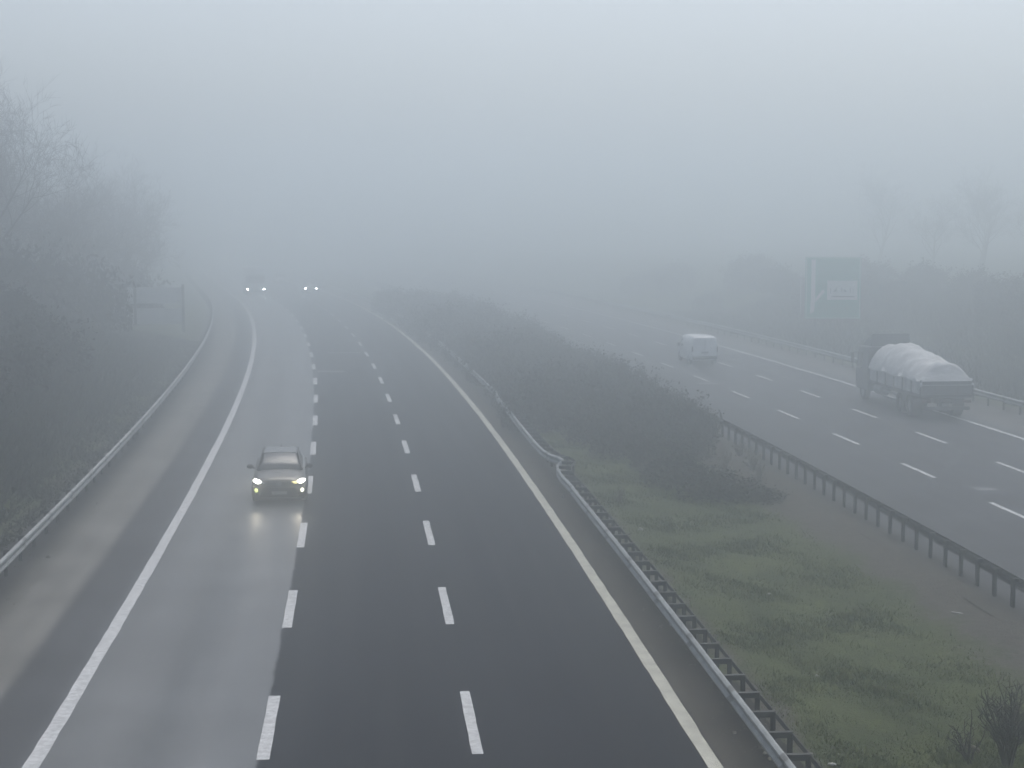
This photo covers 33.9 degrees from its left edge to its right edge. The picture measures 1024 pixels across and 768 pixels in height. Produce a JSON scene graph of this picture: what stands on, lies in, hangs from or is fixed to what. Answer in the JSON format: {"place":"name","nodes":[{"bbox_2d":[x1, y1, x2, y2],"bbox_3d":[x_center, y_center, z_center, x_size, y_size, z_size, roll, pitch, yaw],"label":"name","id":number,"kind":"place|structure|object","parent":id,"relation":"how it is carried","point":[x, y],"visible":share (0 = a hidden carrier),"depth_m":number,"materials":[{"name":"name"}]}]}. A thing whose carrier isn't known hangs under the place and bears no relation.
{"place":"outdoors","nodes":[
{"label":"outdoors","id":0,"kind":"place"},
{"bbox_2d":[0,239,804,767],"bbox_3d":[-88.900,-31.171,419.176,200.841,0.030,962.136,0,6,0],"label":"road","id":1,"kind":"structure","parent":0,"point":[370,659],"depth_m":41.90,"materials":[{"name":"asphalt"}]},
{"bbox_2d":[22,240,255,767],"bbox_3d":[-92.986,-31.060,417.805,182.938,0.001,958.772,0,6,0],"label":"edge line","id":2,"kind":"object","parent":1,"relation":"on","point":[41,750],"visible":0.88,"depth_m":40.57,"materials":[{"name":"white paint"}]},
{"bbox_2d":[241,266,265,294],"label":"oncoming truck","id":3,"kind":"object","parent":1,"relation":"on","point":[252,279],"visible":1,"depth_m":211.99,"materials":[{"name":"grey paint"}]},
{"bbox_2d":[215,264,317,759],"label":"lane marking","id":4,"kind":"object","parent":1,"relation":"on","point":[265,743],"visible":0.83,"depth_m":38.95,"materials":[{"name":"white paint"}]},
{"bbox_2d":[247,443,312,500],"bbox_3d":[-7.897,2.970,57.379,2.210,1.604,4.428,-1,6,-6],"label":"oncoming car","id":5,"kind":"object","parent":1,"relation":"on","point":[281,472],"visible":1,"depth_m":55.87,"materials":[{"name":"grey metal"}]},
{"bbox_2d":[301,282,318,293],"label":"oncoming car","id":6,"kind":"object","parent":1,"relation":"on","point":[308,287],"visible":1,"depth_m":215.43,"materials":[{"name":"grey paint"}]},
{"bbox_2d":[237,265,482,753],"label":"lane marking","id":7,"kind":"object","parent":1,"relation":"on","point":[472,729],"visible":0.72,"depth_m":39.74,"materials":[{"name":"white paint"}]},
{"bbox_2d":[191,239,723,767],"bbox_3d":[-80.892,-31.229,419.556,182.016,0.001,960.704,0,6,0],"label":"edge line","id":8,"kind":"object","parent":1,"relation":"on","point":[679,711],"visible":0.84,"depth_m":40.57,"materials":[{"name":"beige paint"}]},
{"bbox_2d":[1,442,814,764],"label":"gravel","id":9,"kind":"structure","parent":0,"point":[581,530],"depth_m":44.61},
{"bbox_2d":[0,229,1023,767],"bbox_3d":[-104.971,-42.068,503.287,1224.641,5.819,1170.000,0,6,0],"label":"ground","id":10,"kind":"structure","parent":0,"point":[590,263],"depth_m":54.24,"materials":[{"name":"plant"}]},
{"bbox_2d":[0,100,56,251],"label":"bare tree","id":11,"kind":"object","parent":10,"relation":"on","point":[21,159],"visible":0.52,"depth_m":110.29,"materials":[{"name":"grey plant"}]},
{"bbox_2d":[0,63,59,219],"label":"bare tree","id":12,"kind":"object","parent":10,"relation":"on","point":[12,120],"visible":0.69,"depth_m":100.68,"materials":[{"name":"grey plant"}]},
{"bbox_2d":[0,134,61,251],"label":"bare tree","id":13,"kind":"object","parent":10,"relation":"on","point":[27,195],"visible":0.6,"depth_m":114.12,"materials":[{"name":"grey plant"}]},
{"bbox_2d":[0,110,74,248],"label":"bare tree","id":14,"kind":"object","parent":10,"relation":"on","point":[22,192],"visible":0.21,"depth_m":132.96,"materials":[{"name":"grey plant"}]},
{"bbox_2d":[0,160,74,259],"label":"bare tree","id":15,"kind":"object","parent":10,"relation":"on","point":[1,230],"visible":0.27,"depth_m":124.65,"materials":[{"name":"grey plant"}]},
{"bbox_2d":[0,191,77,264],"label":"bare tree","id":16,"kind":"object","parent":10,"relation":"on","point":[35,234],"visible":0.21,"depth_m":125.98,"materials":[{"name":"grey plant"}]},
{"bbox_2d":[1,137,79,249],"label":"bare tree","id":17,"kind":"object","parent":10,"relation":"on","point":[36,183],"visible":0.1,"depth_m":178.19,"materials":[{"name":"grey plant"}]},
{"bbox_2d":[0,228,82,315],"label":"shrub","id":18,"kind":"object","parent":10,"relation":"on","point":[22,270],"visible":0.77,"depth_m":103.33,"materials":[{"name":"green plant"}]},
{"bbox_2d":[0,55,94,243],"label":"bare tree","id":19,"kind":"object","parent":10,"relation":"on","point":[19,184],"visible":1,"depth_m":96.12,"materials":[{"name":"grey plant"}]},
{"bbox_2d":[0,198,98,262],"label":"bare tree","id":20,"kind":"object","parent":10,"relation":"on","point":[39,228],"visible":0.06,"depth_m":144.00,"materials":[{"name":"grey plant"}]},
{"bbox_2d":[1,162,112,293],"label":"bare tree","id":21,"kind":"object","parent":10,"relation":"on","point":[60,227],"visible":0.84,"depth_m":114.79,"materials":[{"name":"grey plant"}]},
{"bbox_2d":[12,156,133,281],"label":"bare tree","id":22,"kind":"object","parent":10,"relation":"on","point":[89,208],"visible":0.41,"depth_m":130.71,"materials":[{"name":"grey plant"}]},
{"bbox_2d":[24,205,130,275],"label":"bare tree","id":23,"kind":"object","parent":10,"relation":"on","point":[86,243],"visible":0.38,"depth_m":124.77,"materials":[{"name":"grey plant"}]},
{"bbox_2d":[48,243,141,332],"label":"shrub","id":24,"kind":"object","parent":10,"relation":"on","point":[95,304],"visible":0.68,"depth_m":111.10,"materials":[{"name":"green plant"}]},
{"bbox_2d":[49,190,148,278],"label":"bare tree","id":25,"kind":"object","parent":10,"relation":"on","point":[136,199],"visible":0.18,"depth_m":152.62,"materials":[{"name":"grey plant"}]},
{"bbox_2d":[0,299,199,551],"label":"ground cover","id":26,"kind":"object","parent":10,"relation":"on","point":[59,411],"visible":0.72,"depth_m":73.72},
{"bbox_2d":[42,138,165,281],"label":"bare tree","id":27,"kind":"object","parent":10,"relation":"on","point":[108,222],"visible":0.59,"depth_m":137.28,"materials":[{"name":"grey plant"}]},
{"bbox_2d":[0,272,213,576],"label":"guardrail","id":28,"kind":"object","parent":10,"relation":"on","point":[24,542],"visible":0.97,"depth_m":60.05,"materials":[{"name":"metal"}]},
{"bbox_2d":[67,201,168,285],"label":"bare tree","id":29,"kind":"object","parent":10,"relation":"on","point":[127,257],"visible":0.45,"depth_m":146.14,"materials":[{"name":"grey plant"}]},
{"bbox_2d":[58,141,179,272],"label":"bare tree","id":30,"kind":"object","parent":10,"relation":"on","point":[117,195],"visible":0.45,"depth_m":163.46,"materials":[{"name":"grey plant"}]},
{"bbox_2d":[80,198,178,271],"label":"bare tree","id":31,"kind":"object","parent":10,"relation":"on","point":[175,224],"visible":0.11,"depth_m":170.20,"materials":[{"name":"grey plant"}]},
{"bbox_2d":[98,264,164,307],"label":"shrub","id":32,"kind":"object","parent":10,"relation":"on","point":[137,283],"visible":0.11,"depth_m":146.49,"materials":[{"name":"grey plant"}]},
{"bbox_2d":[107,275,156,324],"bbox_3d":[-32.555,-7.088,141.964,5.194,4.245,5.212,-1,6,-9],"label":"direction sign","id":33,"kind":"object","parent":10,"relation":"on","point":[146,305],"visible":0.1,"depth_m":141.70,"materials":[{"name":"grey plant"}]},
{"bbox_2d":[98,252,174,307],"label":"shrub","id":34,"kind":"object","parent":10,"relation":"on","point":[162,283],"visible":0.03,"depth_m":149.05,"materials":[{"name":"grey plant"}]},
{"bbox_2d":[91,168,183,277],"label":"bare tree","id":35,"kind":"object","parent":10,"relation":"on","point":[140,222],"visible":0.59,"depth_m":156.43,"materials":[{"name":"grey plant"}]},
{"bbox_2d":[127,284,184,331],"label":"direction sign","id":36,"kind":"object","parent":10,"relation":"on","point":[146,295],"visible":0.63,"depth_m":140.00,"materials":[{"name":"metal"}]},
{"bbox_2d":[372,284,404,304],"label":"shrub","id":37,"kind":"object","parent":10,"relation":"on","point":[388,290],"visible":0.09,"depth_m":176.93,"materials":[{"name":"grey plant"}]},
{"bbox_2d":[385,288,425,316],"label":"shrub","id":38,"kind":"object","parent":10,"relation":"on","point":[411,297],"visible":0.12,"depth_m":162.81,"materials":[{"name":"grey plant"}]},
{"bbox_2d":[460,302,507,328],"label":"shrub","id":39,"kind":"object","parent":10,"relation":"on","point":[478,315],"visible":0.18,"depth_m":133.62,"materials":[{"name":"grey plant"}]},
{"bbox_2d":[476,298,512,316],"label":"shrub","id":40,"kind":"object","parent":10,"relation":"on","point":[488,310],"visible":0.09,"depth_m":145.02,"materials":[{"name":"grey plant"}]},
{"bbox_2d":[478,351,524,388],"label":"shrub","id":41,"kind":"object","parent":10,"relation":"on","point":[494,361],"visible":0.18,"depth_m":94.04,"materials":[{"name":"grey plant"}]},
{"bbox_2d":[482,361,530,397],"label":"shrub","id":42,"kind":"object","parent":10,"relation":"on","point":[505,373],"visible":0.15,"depth_m":89.48,"materials":[{"name":"grey plant"}]},
{"bbox_2d":[486,367,528,407],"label":"shrub","id":43,"kind":"object","parent":10,"relation":"on","point":[503,382],"visible":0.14,"depth_m":84.36,"materials":[{"name":"grey plant"}]},
{"bbox_2d":[486,355,532,394],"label":"shrub","id":44,"kind":"object","parent":10,"relation":"on","point":[510,360],"visible":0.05,"depth_m":90.81,"materials":[{"name":"grey plant"}]},
{"bbox_2d":[489,358,547,390],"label":"shrub","id":45,"kind":"object","parent":10,"relation":"on","point":[510,369],"visible":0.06,"depth_m":87.09,"materials":[{"name":"grey plant"}]},
{"bbox_2d":[497,309,543,329],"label":"shrub","id":46,"kind":"object","parent":10,"relation":"on","point":[514,319],"visible":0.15,"depth_m":134.31,"materials":[{"name":"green plant"}]},
{"bbox_2d":[495,370,555,417],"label":"shrub","id":47,"kind":"object","parent":10,"relation":"on","point":[498,407],"visible":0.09,"depth_m":79.88,"materials":[{"name":"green plant"}]},
{"bbox_2d":[499,368,572,433],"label":"shrub","id":48,"kind":"object","parent":10,"relation":"on","point":[534,414],"visible":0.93,"depth_m":75.26,"materials":[{"name":"green plant"}]},
{"bbox_2d":[504,359,567,395],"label":"shrub","id":49,"kind":"object","parent":10,"relation":"on","point":[538,374],"visible":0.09,"depth_m":82.85,"materials":[{"name":"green plant"}]},
{"bbox_2d":[499,369,574,425],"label":"shrub","id":50,"kind":"object","parent":10,"relation":"on","point":[549,384],"visible":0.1,"depth_m":77.85,"materials":[{"name":"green plant"}]},
{"bbox_2d":[526,332,564,353],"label":"shrub","id":51,"kind":"object","parent":10,"relation":"on","point":[538,340],"visible":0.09,"depth_m":105.57,"materials":[{"name":"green plant"}]},
{"bbox_2d":[532,344,575,364],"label":"shrub","id":52,"kind":"object","parent":10,"relation":"on","point":[550,354],"visible":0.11,"depth_m":98.11,"materials":[{"name":"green plant"}]},
{"bbox_2d":[289,271,821,767],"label":"guardrail","id":53,"kind":"object","parent":10,"relation":"on","point":[757,729],"visible":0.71,"depth_m":37.94,"materials":[{"name":"metal"}]},
{"bbox_2d":[534,340,579,361],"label":"shrub","id":54,"kind":"object","parent":10,"relation":"on","point":[565,351],"visible":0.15,"depth_m":100.86,"materials":[{"name":"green plant"}]},
{"bbox_2d":[539,374,615,430],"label":"shrub","id":55,"kind":"object","parent":10,"relation":"on","point":[581,395],"visible":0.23,"depth_m":75.79,"materials":[{"name":"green plant"}]},
{"bbox_2d":[573,345,618,363],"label":"shrub","id":56,"kind":"object","parent":10,"relation":"on","point":[597,352],"visible":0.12,"depth_m":100.69,"materials":[{"name":"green plant"}]},
{"bbox_2d":[584,352,625,367],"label":"shrub","id":57,"kind":"object","parent":10,"relation":"on","point":[591,359],"visible":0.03,"depth_m":96.62,"materials":[{"name":"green plant"}]},
{"bbox_2d":[577,352,635,383],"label":"shrub","id":58,"kind":"object","parent":10,"relation":"on","point":[607,371],"visible":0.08,"depth_m":89.14,"materials":[{"name":"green plant"}]},
{"bbox_2d":[597,354,642,376],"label":"shrub","id":59,"kind":"object","parent":10,"relation":"on","point":[618,365],"visible":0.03,"depth_m":91.94,"materials":[{"name":"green plant"}]},
{"bbox_2d":[584,417,668,460],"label":"shrub","id":60,"kind":"object","parent":10,"relation":"on","point":[620,437],"visible":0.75,"depth_m":67.17,"materials":[{"name":"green plant"}]},
{"bbox_2d":[588,394,676,444],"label":"shrub","id":61,"kind":"object","parent":10,"relation":"on","point":[626,414],"visible":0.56,"depth_m":70.66,"materials":[{"name":"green plant"}]},
{"bbox_2d":[608,358,663,385],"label":"shrub","id":62,"kind":"object","parent":10,"relation":"on","point":[623,373],"visible":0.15,"depth_m":87.11,"materials":[{"name":"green plant"}]},
{"bbox_2d":[614,372,662,389],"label":"shrub","id":63,"kind":"object","parent":10,"relation":"on","point":[622,381],"visible":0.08,"depth_m":84.27,"materials":[{"name":"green plant"}]},
{"bbox_2d":[614,381,676,426],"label":"shrub","id":64,"kind":"object","parent":10,"relation":"on","point":[653,402],"visible":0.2,"depth_m":73.26,"materials":[{"name":"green plant"}]},
{"bbox_2d":[619,369,674,393],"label":"shrub","id":65,"kind":"object","parent":10,"relation":"on","point":[635,381],"visible":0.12,"depth_m":82.26,"materials":[{"name":"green plant"}]},
{"bbox_2d":[630,379,680,400],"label":"shrub","id":66,"kind":"object","parent":10,"relation":"on","point":[652,387],"visible":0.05,"depth_m":80.57,"materials":[{"name":"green plant"}]},
{"bbox_2d":[622,432,702,473],"bbox_3d":[5.905,2.574,64.150,2.948,1.524,2.936,-3,6,-30],"label":"shrub","id":67,"kind":"object","parent":10,"relation":"on","point":[668,447],"visible":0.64,"depth_m":63.91,"materials":[{"name":"green plant"}]},
{"bbox_2d":[638,447,712,489],"bbox_3d":[5.888,2.989,60.077,2.882,1.470,3.040,1,6,13],"label":"shrub","id":68,"kind":"object","parent":10,"relation":"on","point":[686,467],"visible":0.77,"depth_m":59.70,"materials":[{"name":"green plant"}]},
{"bbox_2d":[651,381,705,404],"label":"shrub","id":69,"kind":"object","parent":10,"relation":"on","point":[676,395],"visible":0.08,"depth_m":77.77,"materials":[{"name":"green plant"}]},
{"bbox_2d":[337,271,1023,607],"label":"guardrail","id":70,"kind":"object","parent":10,"relation":"on","point":[995,571],"visible":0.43,"depth_m":51.31,"materials":[{"name":"metal"}]},
{"bbox_2d":[640,398,725,447],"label":"shrub","id":71,"kind":"object","parent":10,"relation":"on","point":[681,419],"visible":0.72,"depth_m":70.29,"materials":[{"name":"green plant"}]},
{"bbox_2d":[654,425,716,459],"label":"shrub","id":72,"kind":"object","parent":10,"relation":"on","point":[698,445],"visible":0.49,"depth_m":66.83,"materials":[{"name":"green plant"}]},
{"bbox_2d":[652,389,720,438],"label":"shrub","id":73,"kind":"object","parent":10,"relation":"on","point":[680,404],"visible":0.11,"depth_m":72.54,"materials":[{"name":"green plant"}]},
{"bbox_2d":[667,461,763,504],"bbox_3d":[7.107,3.338,57.184,3.095,1.323,3.082,3,6,31],"label":"shrub","id":74,"kind":"object","parent":10,"relation":"on","point":[716,484],"visible":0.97,"depth_m":56.85,"materials":[{"name":"green plant"}]},
{"bbox_2d":[716,448,733,472],"bbox_3d":[7.990,2.873,63.072,0.706,1.052,0.727,-5,8,-43],"label":"dry weed","id":75,"kind":"object","parent":10,"relation":"on","point":[724,462],"visible":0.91,"depth_m":63.01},
{"bbox_2d":[436,271,1023,414],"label":"guardrail","id":76,"kind":"object","parent":10,"relation":"on","point":[1004,399],"visible":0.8,"depth_m":135.16,"materials":[{"name":"metal"}]},
{"bbox_2d":[731,438,748,455],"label":"dry weed","id":77,"kind":"object","parent":10,"relation":"on","point":[739,452],"visible":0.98,"depth_m":67.03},
{"bbox_2d":[727,250,753,271],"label":"shrub","id":78,"kind":"object","parent":10,"relation":"on","point":[746,259],"visible":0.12,"depth_m":195.21,"materials":[{"name":"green plant"}]},
{"bbox_2d":[716,254,767,288],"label":"shrub","id":79,"kind":"object","parent":10,"relation":"on","point":[740,271],"visible":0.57,"depth_m":183.35,"materials":[{"name":"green plant"}]},
{"bbox_2d":[742,448,763,469],"bbox_3d":[9.104,2.837,63.572,0.920,0.914,0.948,-5,8,-43],"label":"dry weed","id":80,"kind":"object","parent":10,"relation":"on","point":[752,456],"visible":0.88,"depth_m":63.50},
{"bbox_2d":[737,251,776,272],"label":"shrub","id":81,"kind":"object","parent":10,"relation":"on","point":[768,264],"visible":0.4,"depth_m":191.45,"materials":[{"name":"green plant"}]},
{"bbox_2d":[723,478,792,505],"bbox_3d":[8.182,3.640,56.528,2.168,0.780,2.175,5,8,44],"label":"shrub","id":82,"kind":"object","parent":10,"relation":"on","point":[768,493],"visible":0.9,"depth_m":56.27,"materials":[{"name":"green plant"}]},
{"bbox_2d":[751,459,766,482],"bbox_3d":[8.891,3.144,60.586,0.627,0.935,0.646,-5,8,-43],"label":"dry weed","id":83,"kind":"object","parent":10,"relation":"on","point":[757,470],"visible":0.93,"depth_m":60.52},
{"bbox_2d":[752,262,804,293],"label":"shrub","id":84,"kind":"object","parent":10,"relation":"on","point":[767,276],"visible":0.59,"depth_m":172.15,"materials":[{"name":"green plant"}]},
{"bbox_2d":[769,272,804,296],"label":"shrub","id":85,"kind":"object","parent":10,"relation":"on","point":[786,287],"visible":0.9,"depth_m":167.76,"materials":[{"name":"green plant"}]},
{"bbox_2d":[800,257,861,337],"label":"exit sign","id":86,"kind":"object","parent":10,"relation":"on","point":[832,287],"visible":0.99,"depth_m":131.86,"materials":[{"name":"metal"}]},
{"bbox_2d":[644,280,1023,405],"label":"ground cover","id":87,"kind":"object","parent":10,"relation":"on","point":[982,373],"visible":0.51,"depth_m":130.87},
{"bbox_2d":[860,254,898,285],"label":"shrub","id":88,"kind":"object","parent":10,"relation":"on","point":[884,269],"visible":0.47,"depth_m":159.75,"materials":[{"name":"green plant"}]},
{"bbox_2d":[849,157,928,266],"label":"bare tree","id":89,"kind":"object","parent":10,"relation":"on","point":[878,196],"visible":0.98,"depth_m":211.32,"materials":[{"name":"grey plant"}]},
{"bbox_2d":[894,257,953,288],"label":"shrub","id":90,"kind":"object","parent":10,"relation":"on","point":[928,275],"visible":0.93,"depth_m":149.80,"materials":[{"name":"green plant"}]},
{"bbox_2d":[898,191,976,266],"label":"bare tree","id":91,"kind":"object","parent":10,"relation":"on","point":[937,223],"visible":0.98,"depth_m":195.44,"materials":[{"name":"grey plant"}]},
{"bbox_2d":[947,709,987,764],"bbox_3d":[7.935,6.156,29.257,0.712,0.936,0.695,0,6,0],"label":"bare shrub","id":92,"kind":"object","parent":10,"relation":"on","point":[963,752],"visible":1,"depth_m":29.24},
{"bbox_2d":[942,263,1001,296],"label":"shrub","id":93,"kind":"object","parent":10,"relation":"on","point":[963,280],"visible":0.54,"depth_m":138.38,"materials":[{"name":"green plant"}]},
{"bbox_2d":[939,159,1019,270],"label":"bare tree","id":94,"kind":"object","parent":10,"relation":"on","point":[988,206],"visible":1,"depth_m":185.64,"materials":[{"name":"grey plant"}]},
{"bbox_2d":[950,173,1020,267],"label":"bare tree","id":95,"kind":"object","parent":10,"relation":"on","point":[983,248],"visible":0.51,"depth_m":200.85,"materials":[{"name":"grey plant"}]},
{"bbox_2d":[973,268,1023,313],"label":"shrub","id":96,"kind":"object","parent":10,"relation":"on","point":[997,287],"visible":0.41,"depth_m":123.99,"materials":[{"name":"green plant"}]},
{"bbox_2d":[975,682,1023,766],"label":"bare shrub","id":97,"kind":"object","parent":10,"relation":"on","point":[1004,736],"visible":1,"depth_m":29.04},
{"bbox_2d":[981,674,1023,737],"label":"bare shrub","id":98,"kind":"object","parent":10,"relation":"on","point":[1020,726],"visible":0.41,"depth_m":30.85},
{"bbox_2d":[0,0,1023,235],"label":"sky","id":99,"kind":"structure","parent":0,"point":[258,115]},
{"bbox_2d":[213,239,1023,623],"bbox_3d":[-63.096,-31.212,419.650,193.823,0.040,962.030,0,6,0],"label":"road","id":100,"kind":"structure","parent":0,"point":[959,463],"depth_m":75.72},
{"bbox_2d":[280,247,1023,439],"bbox_3d":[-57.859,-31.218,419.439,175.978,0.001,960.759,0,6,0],"label":"edge line","id":101,"kind":"object","parent":100,"relation":"on","point":[766,359],"visible":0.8,"depth_m":107.32,"materials":[{"name":"white paint"}]},
{"bbox_2d":[338,267,1023,517],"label":"lane marking","id":102,"kind":"object","parent":100,"relation":"on","point":[1002,507],"visible":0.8,"depth_m":71.20,"materials":[{"name":"white paint"}]},
{"bbox_2d":[340,263,1023,472],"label":"lane marking","id":103,"kind":"object","parent":100,"relation":"on","point":[816,396],"visible":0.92,"depth_m":82.45,"materials":[{"name":"white paint"}]},
{"bbox_2d":[677,334,717,363],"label":"white van","id":104,"kind":"object","parent":100,"relation":"on","point":[697,347],"visible":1,"depth_m":109.35,"materials":[{"name":"paint"}]},
{"bbox_2d":[851,333,973,415],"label":"open bed truck","id":105,"kind":"object","parent":100,"relation":"on","point":[915,398],"visible":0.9,"depth_m":81.56,"materials":[{"name":"metal"}]},
{"bbox_2d":[868,343,974,387],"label":"tarpaulin","id":106,"kind":"object","parent":105,"relation":"on","point":[914,362],"visible":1,"depth_m":81.42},
{"bbox_2d":[536,425,1023,767],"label":"grass","id":107,"kind":"structure","parent":0,"point":[667,550],"depth_m":38.87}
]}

